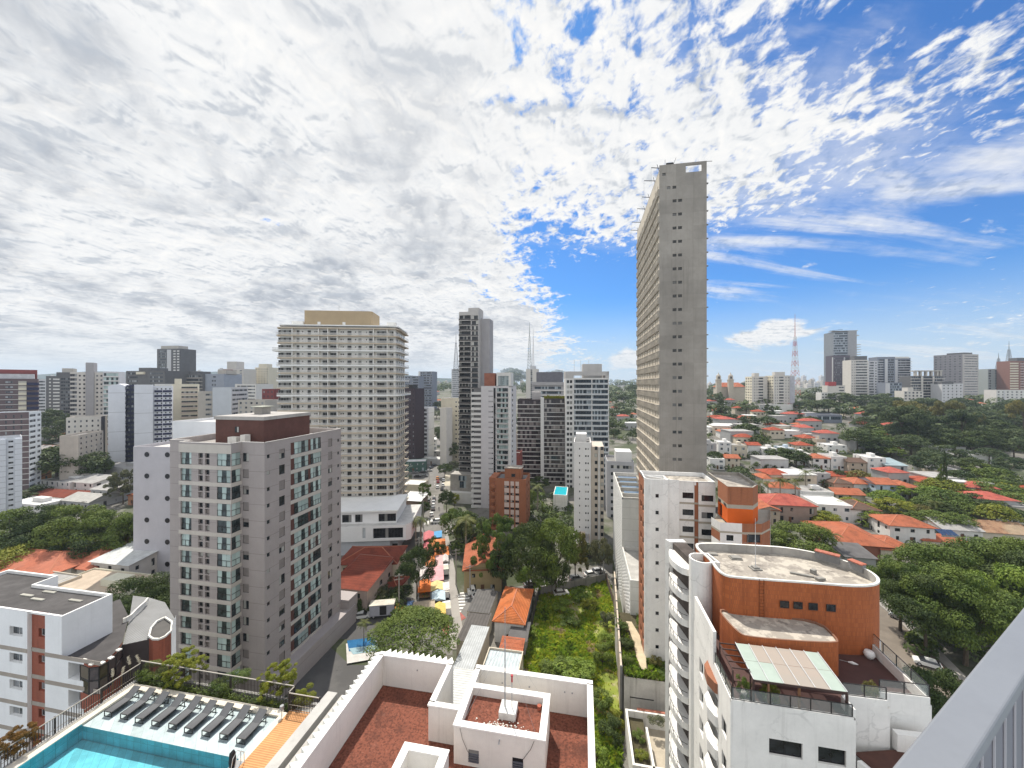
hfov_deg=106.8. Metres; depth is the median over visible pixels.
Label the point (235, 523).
window
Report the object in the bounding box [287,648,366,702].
front yard
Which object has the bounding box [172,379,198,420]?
cream tower
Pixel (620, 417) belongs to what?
house
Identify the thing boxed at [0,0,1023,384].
sky
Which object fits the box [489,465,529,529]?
orange brick tower
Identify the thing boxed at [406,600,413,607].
parked car
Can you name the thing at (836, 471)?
tree
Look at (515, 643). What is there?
tile lean to
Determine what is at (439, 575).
market stall
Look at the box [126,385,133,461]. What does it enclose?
navy link
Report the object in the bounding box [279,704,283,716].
shower post
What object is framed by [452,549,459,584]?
utility pole
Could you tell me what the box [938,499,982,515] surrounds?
tree
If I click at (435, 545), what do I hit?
tree
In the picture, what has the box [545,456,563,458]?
window
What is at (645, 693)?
garden terrace
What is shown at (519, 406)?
window
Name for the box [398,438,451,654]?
market street
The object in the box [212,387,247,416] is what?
pale blue block
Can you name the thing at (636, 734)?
bush
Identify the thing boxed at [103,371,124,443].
glazed wing
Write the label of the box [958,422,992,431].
tree
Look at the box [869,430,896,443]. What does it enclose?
tree
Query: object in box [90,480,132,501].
grey townhouse
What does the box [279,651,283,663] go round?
window
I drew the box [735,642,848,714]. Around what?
glass canopy
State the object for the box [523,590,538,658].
sheet fence
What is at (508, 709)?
antenna mast
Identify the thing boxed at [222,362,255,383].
red white tower
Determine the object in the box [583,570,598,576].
parked car
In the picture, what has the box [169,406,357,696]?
taupe apartment tower
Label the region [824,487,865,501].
orange roof house
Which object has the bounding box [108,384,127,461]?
white blank tower
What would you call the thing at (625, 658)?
bush
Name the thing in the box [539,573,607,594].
boundary wall
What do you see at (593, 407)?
window
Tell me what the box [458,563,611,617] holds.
side street
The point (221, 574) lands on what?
window
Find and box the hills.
[37,371,450,382]
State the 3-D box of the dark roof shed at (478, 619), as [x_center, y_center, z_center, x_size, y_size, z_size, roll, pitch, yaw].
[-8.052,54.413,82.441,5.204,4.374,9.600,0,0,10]
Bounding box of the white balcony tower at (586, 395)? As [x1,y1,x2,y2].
[564,364,608,487]
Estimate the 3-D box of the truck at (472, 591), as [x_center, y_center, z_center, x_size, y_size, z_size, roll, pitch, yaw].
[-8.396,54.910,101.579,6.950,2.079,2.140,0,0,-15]
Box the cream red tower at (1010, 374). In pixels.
[996,358,1023,389]
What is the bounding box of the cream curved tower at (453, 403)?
[441,398,458,460]
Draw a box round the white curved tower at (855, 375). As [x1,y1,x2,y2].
[842,356,867,400]
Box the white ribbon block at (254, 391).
[235,384,272,398]
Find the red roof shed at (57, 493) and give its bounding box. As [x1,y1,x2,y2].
[30,488,89,497]
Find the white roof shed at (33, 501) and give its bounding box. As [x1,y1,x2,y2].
[22,496,62,512]
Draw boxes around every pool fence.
[0,662,140,766]
[141,660,295,706]
[288,686,294,711]
[289,691,319,713]
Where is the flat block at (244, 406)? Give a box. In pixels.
[238,399,279,413]
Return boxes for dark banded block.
[517,392,540,481]
[541,395,564,483]
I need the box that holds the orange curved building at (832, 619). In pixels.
[665,539,931,767]
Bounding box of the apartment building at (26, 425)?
[0,411,40,491]
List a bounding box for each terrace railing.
[715,652,731,695]
[731,687,852,716]
[842,682,886,699]
[873,634,927,695]
[879,679,929,696]
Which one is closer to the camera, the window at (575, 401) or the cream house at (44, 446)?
the window at (575, 401)
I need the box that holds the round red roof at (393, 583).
[387,576,409,593]
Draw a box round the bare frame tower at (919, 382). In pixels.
[899,370,944,398]
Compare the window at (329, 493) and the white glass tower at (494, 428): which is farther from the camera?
the white glass tower at (494, 428)
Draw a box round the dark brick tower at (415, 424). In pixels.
[405,385,423,458]
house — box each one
[0,547,86,573]
[12,569,81,585]
[41,445,56,460]
[41,470,51,479]
[58,568,160,597]
[72,541,128,573]
[126,493,132,504]
[341,545,407,575]
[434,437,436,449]
[462,540,503,592]
[492,586,533,642]
[571,531,589,555]
[616,414,629,421]
[622,422,636,429]
[707,415,721,424]
[707,426,711,432]
[707,439,715,454]
[707,456,724,469]
[709,424,731,434]
[711,423,733,428]
[713,416,736,422]
[714,438,730,453]
[716,428,729,437]
[720,429,753,442]
[722,454,740,467]
[724,398,734,405]
[731,406,749,413]
[731,423,758,433]
[731,441,746,457]
[732,433,755,442]
[741,442,761,455]
[750,409,764,417]
[750,455,788,471]
[753,473,785,485]
[755,468,787,476]
[756,404,772,410]
[758,493,818,522]
[758,498,780,525]
[760,445,777,454]
[761,427,784,438]
[763,482,801,495]
[764,422,785,427]
[767,415,787,423]
[768,410,783,414]
[771,424,790,428]
[774,444,793,448]
[779,469,817,485]
[780,411,804,422]
[783,429,802,437]
[788,441,813,450]
[789,449,810,465]
[791,424,813,432]
[793,434,814,443]
[796,418,821,430]
[797,484,833,496]
[800,494,852,522]
[800,520,894,559]
[802,468,829,485]
[807,453,830,469]
[811,430,839,443]
[811,436,825,445]
[817,441,846,452]
[817,451,846,470]
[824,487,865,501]
[825,471,861,477]
[825,477,852,487]
[839,499,882,524]
[840,438,877,452]
[841,477,868,492]
[843,457,867,471]
[849,421,868,429]
[853,452,885,473]
[854,412,867,418]
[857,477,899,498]
[868,514,938,544]
[871,466,908,482]
[871,534,916,562]
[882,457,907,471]
[893,480,920,499]
[907,471,961,478]
[909,476,936,491]
[915,516,984,540]
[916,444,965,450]
[917,464,958,472]
[920,533,961,546]
[943,451,991,463]
[948,478,994,490]
[956,491,1021,506]
[957,489,1019,498]
[961,481,999,489]
[963,510,1018,522]
[969,519,1023,541]
[1007,500,1023,523]
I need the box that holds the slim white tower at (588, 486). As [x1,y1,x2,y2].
[574,432,603,543]
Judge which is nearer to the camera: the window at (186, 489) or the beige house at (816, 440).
the window at (186, 489)
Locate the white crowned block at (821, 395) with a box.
[816,392,835,401]
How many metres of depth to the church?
517.95 m
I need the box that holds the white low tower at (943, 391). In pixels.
[931,382,962,402]
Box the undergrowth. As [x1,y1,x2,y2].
[2,398,1023,662]
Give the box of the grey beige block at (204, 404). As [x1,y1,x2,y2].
[198,391,211,418]
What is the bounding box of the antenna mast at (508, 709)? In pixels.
[464,639,538,721]
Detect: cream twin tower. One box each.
[745,373,766,403]
[767,372,794,403]
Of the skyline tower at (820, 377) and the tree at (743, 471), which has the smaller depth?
the tree at (743, 471)
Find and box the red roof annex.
[341,553,395,610]
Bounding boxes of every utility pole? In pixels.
[394,574,403,603]
[415,538,422,595]
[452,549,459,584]
[466,565,473,589]
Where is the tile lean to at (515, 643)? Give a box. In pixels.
[499,636,524,650]
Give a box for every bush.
[528,624,536,639]
[538,655,571,676]
[552,597,574,615]
[552,656,596,679]
[559,614,580,628]
[571,587,591,602]
[581,598,598,609]
[592,643,615,666]
[593,686,613,717]
[595,738,610,767]
[597,630,614,647]
[597,712,623,746]
[599,611,614,626]
[609,707,624,730]
[615,619,628,632]
[619,637,634,649]
[621,654,634,663]
[632,727,645,743]
[634,748,648,761]
[647,715,664,727]
[648,655,662,666]
[657,667,664,676]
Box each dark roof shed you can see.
[456,612,491,655]
[467,589,497,623]
[822,535,877,567]
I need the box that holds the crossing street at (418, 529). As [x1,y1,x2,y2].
[416,521,496,534]
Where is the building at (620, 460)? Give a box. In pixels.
[605,448,633,516]
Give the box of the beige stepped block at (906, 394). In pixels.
[894,388,922,400]
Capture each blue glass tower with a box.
[405,376,423,387]
[418,371,436,407]
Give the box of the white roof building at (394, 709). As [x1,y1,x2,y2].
[289,649,595,767]
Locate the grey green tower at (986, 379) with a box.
[978,369,995,394]
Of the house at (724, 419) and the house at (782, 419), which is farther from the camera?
the house at (782, 419)
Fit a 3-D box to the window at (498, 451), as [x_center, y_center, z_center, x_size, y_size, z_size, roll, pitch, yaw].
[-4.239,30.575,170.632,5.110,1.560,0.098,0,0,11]
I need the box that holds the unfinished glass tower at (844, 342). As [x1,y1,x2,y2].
[824,329,860,384]
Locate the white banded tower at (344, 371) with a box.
[272,310,410,501]
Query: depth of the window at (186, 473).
67.42 m
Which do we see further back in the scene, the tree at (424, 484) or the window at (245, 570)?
the tree at (424, 484)
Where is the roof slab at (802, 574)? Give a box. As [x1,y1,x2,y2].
[790,571,813,577]
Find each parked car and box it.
[356,610,369,619]
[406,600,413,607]
[430,518,439,523]
[523,580,536,587]
[553,588,568,595]
[568,574,583,580]
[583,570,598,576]
[591,567,605,572]
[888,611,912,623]
[912,655,942,670]
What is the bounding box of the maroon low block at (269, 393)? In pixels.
[262,389,279,398]
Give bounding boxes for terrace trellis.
[719,642,750,698]
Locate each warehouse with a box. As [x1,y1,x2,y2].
[41,475,82,489]
[62,473,111,490]
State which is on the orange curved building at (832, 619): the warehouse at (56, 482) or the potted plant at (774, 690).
the potted plant at (774, 690)
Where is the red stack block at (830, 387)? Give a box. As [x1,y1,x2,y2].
[822,382,844,399]
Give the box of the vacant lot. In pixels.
[527,585,619,754]
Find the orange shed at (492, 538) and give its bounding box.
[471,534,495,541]
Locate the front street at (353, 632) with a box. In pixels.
[340,597,410,646]
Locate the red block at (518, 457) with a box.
[516,450,521,464]
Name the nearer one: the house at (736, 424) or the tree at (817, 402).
the house at (736, 424)
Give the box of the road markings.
[424,519,470,611]
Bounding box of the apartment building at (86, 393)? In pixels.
[70,362,102,416]
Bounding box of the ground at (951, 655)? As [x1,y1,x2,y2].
[1,385,1023,767]
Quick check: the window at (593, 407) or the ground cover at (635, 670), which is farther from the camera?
the window at (593, 407)
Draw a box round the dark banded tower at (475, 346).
[447,308,492,503]
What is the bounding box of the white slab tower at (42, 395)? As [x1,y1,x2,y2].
[39,379,45,416]
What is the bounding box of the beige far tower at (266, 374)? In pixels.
[255,364,278,388]
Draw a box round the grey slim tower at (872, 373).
[868,361,876,395]
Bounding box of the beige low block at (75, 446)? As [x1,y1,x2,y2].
[59,430,102,479]
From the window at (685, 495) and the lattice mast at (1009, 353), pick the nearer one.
the window at (685, 495)
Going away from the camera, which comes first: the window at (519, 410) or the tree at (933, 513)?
the tree at (933, 513)
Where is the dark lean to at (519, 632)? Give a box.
[508,622,530,654]
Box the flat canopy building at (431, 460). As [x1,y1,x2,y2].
[422,456,439,464]
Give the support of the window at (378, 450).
in the white banded tower at (344, 371)
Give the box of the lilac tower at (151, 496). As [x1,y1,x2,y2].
[133,441,169,574]
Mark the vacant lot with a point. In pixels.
(606, 677)
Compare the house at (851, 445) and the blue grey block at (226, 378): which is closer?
the house at (851, 445)
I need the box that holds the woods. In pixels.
[437,378,1023,447]
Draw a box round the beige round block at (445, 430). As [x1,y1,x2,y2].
[440,407,451,464]
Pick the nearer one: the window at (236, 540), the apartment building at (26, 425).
the window at (236, 540)
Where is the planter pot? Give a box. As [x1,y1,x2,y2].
[863,649,875,659]
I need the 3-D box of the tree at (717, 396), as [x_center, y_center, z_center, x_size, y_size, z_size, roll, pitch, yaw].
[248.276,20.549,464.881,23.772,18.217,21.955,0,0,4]
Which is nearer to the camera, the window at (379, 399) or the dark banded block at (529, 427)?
the window at (379, 399)
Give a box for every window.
[13,626,21,634]
[13,653,21,660]
[13,680,21,687]
[13,706,21,714]
[104,373,117,375]
[104,377,117,379]
[181,391,196,392]
[181,396,196,397]
[181,410,196,411]
[181,468,190,480]
[181,485,190,496]
[181,517,190,529]
[181,534,190,545]
[181,567,190,578]
[181,616,190,627]
[182,452,190,463]
[182,501,190,513]
[182,550,190,562]
[182,583,190,595]
[182,600,190,611]
[182,632,190,644]
[182,650,190,658]
[217,454,229,465]
[217,470,229,482]
[217,487,229,499]
[217,503,229,516]
[217,520,229,533]
[217,537,229,550]
[217,571,229,583]
[217,587,229,600]
[217,604,229,617]
[217,621,229,634]
[217,638,229,651]
[217,654,229,667]
[218,554,229,566]
[232,452,240,465]
[232,469,240,482]
[232,485,239,499]
[232,501,239,515]
[232,518,239,532]
[232,534,240,549]
[232,551,240,566]
[232,567,239,583]
[232,584,240,599]
[232,600,239,616]
[232,617,240,633]
[232,633,240,650]
[232,650,239,666]
[243,453,248,461]
[243,469,248,477]
[243,486,248,493]
[243,502,248,510]
[243,518,248,526]
[243,535,248,543]
[243,551,248,559]
[243,568,248,575]
[243,584,248,592]
[243,600,248,608]
[243,617,248,625]
[243,633,248,641]
[243,649,248,657]
[278,330,290,334]
[278,337,290,341]
[278,345,290,348]
[278,352,290,356]
[278,360,290,363]
[278,368,290,371]
[278,375,290,379]
[278,383,290,386]
[278,390,290,394]
[278,398,290,401]
[278,405,290,409]
[279,449,283,458]
[279,464,283,474]
[279,480,283,489]
[279,496,283,505]
[279,511,283,521]
[279,527,283,537]
[279,542,283,552]
[279,558,283,568]
[279,573,283,584]
[279,589,283,600]
[279,605,283,616]
[279,620,283,631]
[279,636,283,647]
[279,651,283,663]
[328,438,331,446]
[328,451,331,459]
[328,465,331,472]
[328,478,331,485]
[328,491,331,499]
[328,504,331,512]
[328,517,331,525]
[328,556,331,565]
[328,569,331,578]
[328,595,331,604]
[328,608,331,618]
[330,345,335,349]
[330,360,335,364]
[330,375,335,379]
[330,390,335,394]
[330,397,335,401]
[330,405,335,409]
[342,515,350,522]
[355,514,361,521]
[373,528,402,537]
[377,331,386,335]
[377,338,386,342]
[377,346,386,349]
[377,353,386,357]
[377,361,386,364]
[377,368,386,372]
[377,375,386,379]
[377,383,386,386]
[377,390,386,394]
[377,397,386,401]
[377,405,386,408]
[377,412,386,416]
[377,419,386,423]
[377,427,386,430]
[377,434,386,438]
[377,441,386,445]
[377,449,386,452]
[377,456,386,460]
[377,463,386,467]
[377,471,386,474]
[377,478,386,482]
[377,485,386,489]
[379,513,395,520]
[459,476,466,480]
[460,352,470,354]
[460,362,470,365]
[460,378,470,380]
[460,415,470,417]
[460,481,465,487]
[497,388,507,391]
[497,393,507,396]
[497,398,507,401]
[497,404,507,406]
[497,409,507,411]
[497,414,507,417]
[497,419,507,422]
[497,424,507,427]
[497,430,507,432]
[497,435,507,437]
[497,440,507,443]
[497,445,507,448]
[497,450,507,453]
[497,456,507,458]
[497,461,507,463]
[518,401,539,403]
[518,405,539,407]
[518,409,539,412]
[518,414,539,416]
[518,418,539,420]
[518,422,539,424]
[518,426,539,429]
[518,431,539,433]
[518,435,539,437]
[518,439,539,442]
[518,444,539,446]
[518,448,539,450]
[522,452,539,454]
[522,456,539,459]
[522,461,539,463]
[523,465,539,467]
[523,469,539,472]
[535,387,560,388]
[535,391,560,393]
[545,400,563,402]
[545,404,563,406]
[545,408,563,411]
[545,413,563,415]
[545,417,563,419]
[545,421,563,424]
[545,426,563,428]
[545,430,563,432]
[545,434,563,436]
[545,439,563,441]
[545,443,563,445]
[545,447,563,449]
[545,451,563,454]
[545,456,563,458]
[545,460,563,462]
[545,464,563,467]
[545,469,563,471]
[545,473,563,475]
[545,477,563,480]
[574,380,590,382]
[574,385,590,387]
[574,390,590,392]
[574,395,590,398]
[574,400,590,403]
[574,406,590,408]
[574,411,590,413]
[574,416,590,419]
[574,421,590,424]
[574,427,590,429]
[592,380,607,382]
[592,385,607,387]
[592,390,607,392]
[592,395,607,398]
[592,400,607,403]
[592,406,607,408]
[592,411,607,413]
[592,416,607,419]
[592,422,607,424]
[592,427,607,429]
[592,432,607,435]
[592,437,607,440]
[611,465,631,468]
[683,492,692,498]
[683,509,692,514]
[683,526,692,531]
[702,495,712,501]
[702,512,712,518]
[702,529,710,535]
[726,535,732,540]
[748,534,759,542]
[769,738,800,757]
[780,601,788,607]
[794,602,802,608]
[809,603,817,610]
[818,416,840,419]
[818,746,844,764]
[826,604,835,611]
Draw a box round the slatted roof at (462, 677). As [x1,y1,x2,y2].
[453,667,473,704]
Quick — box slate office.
[806,413,841,422]
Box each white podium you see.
[341,494,421,554]
[767,403,792,411]
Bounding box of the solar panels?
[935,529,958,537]
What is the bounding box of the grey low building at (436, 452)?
[434,449,439,455]
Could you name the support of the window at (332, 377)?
in the white banded tower at (344, 371)
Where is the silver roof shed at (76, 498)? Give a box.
[60,492,119,509]
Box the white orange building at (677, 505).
[639,470,769,660]
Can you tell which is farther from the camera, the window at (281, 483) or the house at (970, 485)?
the house at (970, 485)
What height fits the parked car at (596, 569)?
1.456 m
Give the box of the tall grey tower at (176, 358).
[157,346,195,370]
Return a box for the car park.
[412,464,451,479]
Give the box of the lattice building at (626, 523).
[613,472,638,614]
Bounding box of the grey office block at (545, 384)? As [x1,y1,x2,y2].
[532,372,563,397]
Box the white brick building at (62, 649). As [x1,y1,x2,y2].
[0,570,175,767]
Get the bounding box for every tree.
[0,506,56,546]
[0,525,65,555]
[0,541,57,568]
[7,504,80,540]
[22,484,54,498]
[25,504,111,548]
[34,445,98,476]
[41,408,69,439]
[41,420,65,439]
[41,454,58,476]
[43,439,58,444]
[46,526,124,558]
[61,451,113,474]
[65,509,132,550]
[88,457,114,473]
[96,514,132,550]
[102,469,132,503]
[105,571,169,630]
[129,584,169,613]
[357,619,370,640]
[363,604,459,660]
[374,584,388,599]
[381,587,392,597]
[389,584,413,597]
[394,544,437,597]
[412,519,423,545]
[413,516,430,543]
[418,482,430,499]
[419,501,430,517]
[427,535,439,552]
[432,401,440,409]
[434,411,439,418]
[434,427,439,438]
[435,543,446,554]
[437,463,452,473]
[438,489,453,511]
[439,507,472,545]
[448,461,458,468]
[449,442,458,455]
[451,493,459,507]
[453,514,475,543]
[455,511,492,540]
[470,512,517,577]
[488,547,515,594]
[500,367,518,372]
[501,520,558,588]
[505,371,523,380]
[508,368,525,382]
[513,560,556,595]
[526,517,582,579]
[530,476,549,491]
[530,483,545,510]
[530,490,536,500]
[541,559,570,593]
[562,532,588,574]
[582,543,600,559]
[588,537,613,574]
[609,410,618,415]
[609,420,617,428]
[609,428,621,437]
[613,403,625,408]
[616,394,629,402]
[626,384,636,389]
[627,431,636,436]
[707,393,725,402]
[707,402,719,407]
[707,451,724,458]
[713,402,729,414]
[723,414,737,417]
[726,468,755,477]
[732,466,749,473]
[733,423,760,430]
[736,405,755,413]
[738,415,760,423]
[748,434,769,444]
[752,462,776,468]
[752,479,768,492]
[755,416,779,423]
[763,404,772,413]
[763,447,798,458]
[764,406,779,414]
[764,480,774,492]
[770,520,840,557]
[770,533,794,547]
[772,477,786,492]
[781,449,811,466]
[789,477,801,494]
[793,402,809,410]
[793,411,802,421]
[797,416,823,421]
[798,470,813,485]
[801,400,832,410]
[803,394,815,400]
[811,400,837,412]
[811,513,837,520]
[814,510,842,520]
[819,399,843,411]
[827,392,854,402]
[831,406,856,415]
[831,533,843,547]
[832,469,846,474]
[837,496,864,503]
[838,396,849,406]
[838,430,879,452]
[842,433,866,440]
[846,470,872,476]
[850,416,879,424]
[852,394,877,403]
[857,436,892,452]
[857,508,881,518]
[860,404,890,417]
[861,410,879,416]
[861,429,892,439]
[862,422,881,428]
[865,424,886,429]
[865,448,883,453]
[866,489,905,503]
[866,558,945,631]
[867,394,894,403]
[869,393,903,403]
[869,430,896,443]
[871,497,916,512]
[874,398,895,406]
[876,542,1005,622]
[877,447,906,457]
[878,404,925,434]
[880,570,982,656]
[882,422,927,436]
[890,434,933,455]
[890,485,911,494]
[891,419,935,433]
[892,400,928,413]
[892,434,930,453]
[898,510,923,520]
[898,565,1023,666]
[899,413,936,445]
[902,663,948,718]
[906,451,949,469]
[910,398,937,405]
[910,485,950,497]
[910,495,947,507]
[910,509,957,524]
[911,504,937,510]
[913,477,968,492]
[913,667,962,712]
[917,536,1021,631]
[918,489,977,507]
[920,445,972,465]
[921,453,955,464]
[924,430,954,441]
[924,500,961,514]
[925,500,942,507]
[928,405,948,423]
[928,428,983,449]
[930,437,960,446]
[932,400,966,423]
[932,416,943,424]
[935,464,947,488]
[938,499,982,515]
[941,409,982,446]
[942,451,947,487]
[943,397,981,406]
[944,511,978,526]
[947,469,978,479]
[947,562,1023,641]
[951,457,989,469]
[952,492,1008,508]
[955,535,1023,597]
[956,413,985,423]
[956,430,1003,449]
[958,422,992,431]
[959,481,1012,498]
[960,463,999,475]
[962,478,1014,492]
[965,406,993,414]
[967,503,1023,522]
[969,447,1009,463]
[971,467,1017,480]
[973,549,1023,598]
[976,418,1019,429]
[979,415,1002,422]
[979,477,1023,493]
[982,472,1023,485]
[983,507,1023,522]
[984,465,1016,475]
[989,428,1012,446]
[989,457,1023,469]
[990,400,1023,409]
[993,438,1023,457]
[995,482,1023,493]
[995,491,1023,503]
[996,428,1023,437]
[998,413,1022,425]
[999,479,1023,489]
[1004,400,1023,427]
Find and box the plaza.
[443,470,455,485]
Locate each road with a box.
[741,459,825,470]
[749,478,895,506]
[880,606,961,696]
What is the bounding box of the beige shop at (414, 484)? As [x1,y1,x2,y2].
[405,479,427,493]
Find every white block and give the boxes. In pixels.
[172,417,215,438]
[424,407,433,456]
[984,390,1023,402]
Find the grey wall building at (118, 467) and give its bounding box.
[98,462,132,479]
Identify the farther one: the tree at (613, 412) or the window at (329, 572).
the tree at (613, 412)
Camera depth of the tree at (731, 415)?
320.30 m
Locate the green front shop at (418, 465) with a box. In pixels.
[405,459,426,471]
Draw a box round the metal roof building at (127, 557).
[88,541,156,574]
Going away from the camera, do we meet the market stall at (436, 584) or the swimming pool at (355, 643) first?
the swimming pool at (355, 643)
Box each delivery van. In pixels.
[442,600,450,615]
[443,564,448,575]
[445,590,448,598]
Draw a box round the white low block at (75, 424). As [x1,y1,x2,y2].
[66,415,106,457]
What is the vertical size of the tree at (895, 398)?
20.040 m
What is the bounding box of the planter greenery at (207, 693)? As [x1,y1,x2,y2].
[138,677,291,710]
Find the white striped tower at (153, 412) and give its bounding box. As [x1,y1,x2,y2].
[134,384,172,445]
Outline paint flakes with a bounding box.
[476,717,536,732]
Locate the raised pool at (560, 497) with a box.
[553,486,567,510]
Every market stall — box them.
[413,599,434,621]
[418,580,430,597]
[420,566,427,580]
[423,530,433,542]
[429,565,443,581]
[430,580,443,599]
[432,538,445,549]
[432,589,445,602]
[433,601,445,620]
[434,530,441,538]
[435,546,448,555]
[436,554,442,565]
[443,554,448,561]
[443,582,449,590]
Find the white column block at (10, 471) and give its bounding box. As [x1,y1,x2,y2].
[0,435,21,517]
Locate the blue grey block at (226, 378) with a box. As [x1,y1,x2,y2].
[205,370,241,390]
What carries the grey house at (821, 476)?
on the ground at (951, 655)
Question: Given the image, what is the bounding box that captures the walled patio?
[625,708,664,767]
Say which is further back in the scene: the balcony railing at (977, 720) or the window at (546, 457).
the window at (546, 457)
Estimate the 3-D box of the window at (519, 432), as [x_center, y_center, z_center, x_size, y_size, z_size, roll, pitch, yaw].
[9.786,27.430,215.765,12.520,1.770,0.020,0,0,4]
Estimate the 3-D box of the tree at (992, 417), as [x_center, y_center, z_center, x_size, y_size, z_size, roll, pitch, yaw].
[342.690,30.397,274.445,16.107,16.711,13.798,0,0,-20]
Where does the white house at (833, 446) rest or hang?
on the ground at (951, 655)
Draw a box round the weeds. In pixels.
[523,579,623,767]
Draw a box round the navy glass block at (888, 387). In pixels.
[876,382,901,397]
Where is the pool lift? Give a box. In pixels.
[228,749,244,767]
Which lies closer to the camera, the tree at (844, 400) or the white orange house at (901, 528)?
the white orange house at (901, 528)
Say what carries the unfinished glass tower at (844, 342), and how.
on the ground at (951, 655)
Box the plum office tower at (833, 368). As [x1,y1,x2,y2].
[826,355,849,384]
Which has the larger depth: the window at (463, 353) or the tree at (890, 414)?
the tree at (890, 414)
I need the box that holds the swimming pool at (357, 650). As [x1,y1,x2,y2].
[349,645,378,653]
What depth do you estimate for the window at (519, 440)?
215.72 m
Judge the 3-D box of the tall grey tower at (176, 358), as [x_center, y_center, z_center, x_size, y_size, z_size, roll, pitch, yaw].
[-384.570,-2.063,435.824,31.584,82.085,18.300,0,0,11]
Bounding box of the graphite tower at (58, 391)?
[46,368,76,439]
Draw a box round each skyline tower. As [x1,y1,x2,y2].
[797,381,802,387]
[804,383,811,387]
[808,379,813,387]
[818,375,823,381]
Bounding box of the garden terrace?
[615,612,664,723]
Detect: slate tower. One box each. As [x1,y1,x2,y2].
[868,357,894,382]
[895,357,911,381]
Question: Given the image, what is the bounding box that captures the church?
[713,372,744,402]
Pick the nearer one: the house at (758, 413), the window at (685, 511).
the window at (685, 511)
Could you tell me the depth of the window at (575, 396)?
205.34 m
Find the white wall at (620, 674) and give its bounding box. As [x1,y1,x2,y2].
[614,571,622,719]
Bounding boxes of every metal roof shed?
[453,625,488,670]
[483,647,522,670]
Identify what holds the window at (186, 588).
in the taupe apartment tower at (255, 541)
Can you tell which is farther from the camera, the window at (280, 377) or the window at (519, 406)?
the window at (519, 406)
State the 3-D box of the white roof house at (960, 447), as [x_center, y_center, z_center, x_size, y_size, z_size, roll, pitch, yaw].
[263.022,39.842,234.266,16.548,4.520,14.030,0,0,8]
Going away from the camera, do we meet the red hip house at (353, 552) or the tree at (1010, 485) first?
the red hip house at (353, 552)
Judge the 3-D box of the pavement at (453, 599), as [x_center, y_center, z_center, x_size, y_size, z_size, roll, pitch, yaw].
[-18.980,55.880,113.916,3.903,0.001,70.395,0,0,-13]
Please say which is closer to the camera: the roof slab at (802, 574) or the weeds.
the roof slab at (802, 574)
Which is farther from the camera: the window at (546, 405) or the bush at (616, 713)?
the window at (546, 405)
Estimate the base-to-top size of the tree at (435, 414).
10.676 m
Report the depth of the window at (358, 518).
126.78 m
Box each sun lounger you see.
[104,685,142,716]
[120,688,157,719]
[135,691,171,723]
[151,693,187,726]
[168,696,203,729]
[184,699,218,733]
[201,702,235,737]
[219,705,252,740]
[236,708,268,744]
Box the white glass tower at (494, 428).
[471,373,515,507]
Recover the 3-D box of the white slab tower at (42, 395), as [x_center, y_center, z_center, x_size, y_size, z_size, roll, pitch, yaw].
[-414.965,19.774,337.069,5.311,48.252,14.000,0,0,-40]
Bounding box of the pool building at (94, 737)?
[2,678,342,767]
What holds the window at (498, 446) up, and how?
in the white glass tower at (494, 428)
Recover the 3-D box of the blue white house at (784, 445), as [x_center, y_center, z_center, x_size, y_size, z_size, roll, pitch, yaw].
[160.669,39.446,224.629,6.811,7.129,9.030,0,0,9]
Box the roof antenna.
[734,518,774,577]
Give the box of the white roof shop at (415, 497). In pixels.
[406,491,427,508]
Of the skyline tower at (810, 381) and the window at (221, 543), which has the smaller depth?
the window at (221, 543)
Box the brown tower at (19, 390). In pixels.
[0,369,38,411]
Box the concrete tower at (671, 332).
[634,161,709,482]
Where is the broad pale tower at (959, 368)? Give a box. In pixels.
[934,352,977,397]
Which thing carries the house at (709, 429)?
on the ground at (951, 655)
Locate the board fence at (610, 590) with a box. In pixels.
[606,574,613,605]
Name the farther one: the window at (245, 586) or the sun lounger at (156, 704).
the window at (245, 586)
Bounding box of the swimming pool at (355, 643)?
[347,638,375,650]
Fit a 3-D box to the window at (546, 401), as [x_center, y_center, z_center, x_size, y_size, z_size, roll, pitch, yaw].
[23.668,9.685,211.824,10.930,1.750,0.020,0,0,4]
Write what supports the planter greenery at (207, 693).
on the pool building at (94, 737)
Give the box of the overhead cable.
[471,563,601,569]
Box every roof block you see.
[707,552,717,555]
[728,555,742,560]
[810,568,816,574]
[815,576,825,581]
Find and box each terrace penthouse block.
[126,368,189,385]
[186,371,210,390]
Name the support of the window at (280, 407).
in the white banded tower at (344, 371)
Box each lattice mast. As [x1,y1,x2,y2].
[453,343,458,370]
[527,322,531,368]
[791,337,800,394]
[1006,349,1011,360]
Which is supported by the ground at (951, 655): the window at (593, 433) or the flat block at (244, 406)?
the flat block at (244, 406)
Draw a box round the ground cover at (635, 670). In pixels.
[615,613,664,680]
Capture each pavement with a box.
[442,612,465,633]
[444,528,461,648]
[880,602,966,681]
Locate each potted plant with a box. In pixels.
[736,674,751,699]
[759,683,780,704]
[860,679,879,696]
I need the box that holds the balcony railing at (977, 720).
[893,608,1023,767]
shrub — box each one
[0,721,39,762]
[133,659,168,681]
[161,645,208,688]
[209,667,251,695]
[256,658,297,703]
[294,682,315,707]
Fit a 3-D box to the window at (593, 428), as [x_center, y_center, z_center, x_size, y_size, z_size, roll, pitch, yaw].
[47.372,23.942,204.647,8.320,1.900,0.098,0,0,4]

